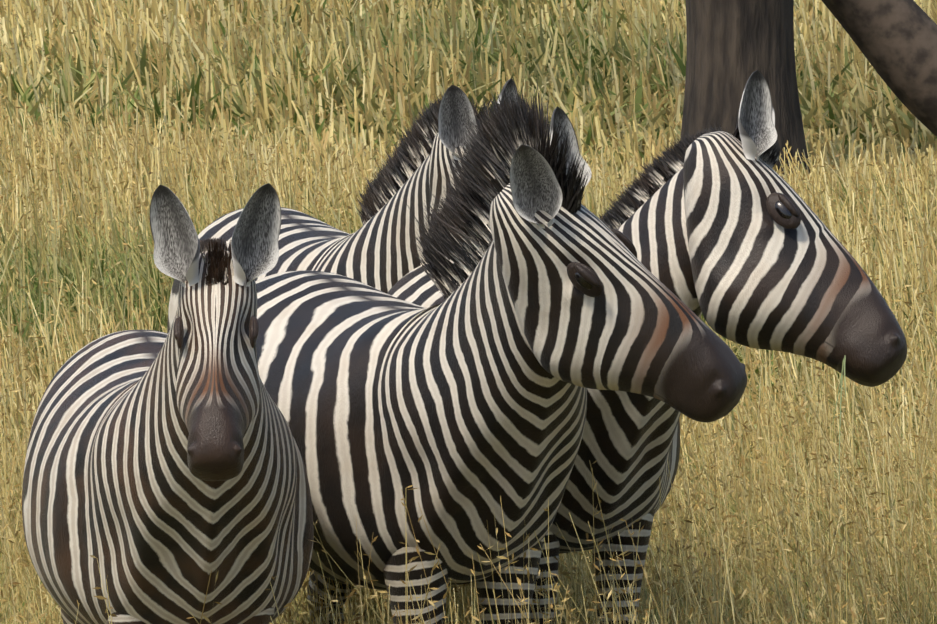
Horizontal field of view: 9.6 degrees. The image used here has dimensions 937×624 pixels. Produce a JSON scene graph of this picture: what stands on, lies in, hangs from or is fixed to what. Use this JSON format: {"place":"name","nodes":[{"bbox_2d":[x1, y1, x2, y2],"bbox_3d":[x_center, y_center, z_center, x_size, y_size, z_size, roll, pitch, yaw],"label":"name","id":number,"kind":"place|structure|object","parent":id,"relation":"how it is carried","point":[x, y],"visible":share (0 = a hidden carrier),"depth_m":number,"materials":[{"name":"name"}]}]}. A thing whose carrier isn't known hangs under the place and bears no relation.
{"place":"outdoors","nodes":[
{"label":"outdoors","id":0,"kind":"place"},
{"bbox_2d":[0,0,936,623],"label":"grass field","id":1,"kind":"structure","parent":0,"point":[788,500],"depth_m":22.82,"materials":[{"name":"yellow plant"}]},
{"bbox_3d":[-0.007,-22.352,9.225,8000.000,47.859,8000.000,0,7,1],"label":"ground","id":2,"kind":"structure","parent":0,"visible":0},
{"bbox_2d":[22,183,313,623],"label":"zebra","id":3,"kind":"object","parent":2,"relation":"on","point":[165,474],"visible":1,"depth_m":11.62,"materials":[{"name":"black"}]},
{"bbox_2d":[167,78,517,622],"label":"zebra","id":4,"kind":"object","parent":2,"relation":"on","point":[375,251],"visible":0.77,"depth_m":13.95,"materials":[{"name":"black"}]},
{"bbox_2d":[255,74,746,623],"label":"zebra","id":5,"kind":"object","parent":2,"relation":"on","point":[461,408],"visible":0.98,"depth_m":12.24,"materials":[{"name":"black"}]},
{"bbox_2d":[387,70,906,623],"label":"zebra","id":6,"kind":"object","parent":2,"relation":"on","point":[731,238],"visible":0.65,"depth_m":12.52,"materials":[{"name":"black"}]},
{"bbox_2d":[680,0,936,182],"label":"acacia tree","id":7,"kind":"object","parent":2,"relation":"on","point":[733,46],"visible":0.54,"depth_m":27.17,"materials":[{"name":"brown plant"}]}
]}

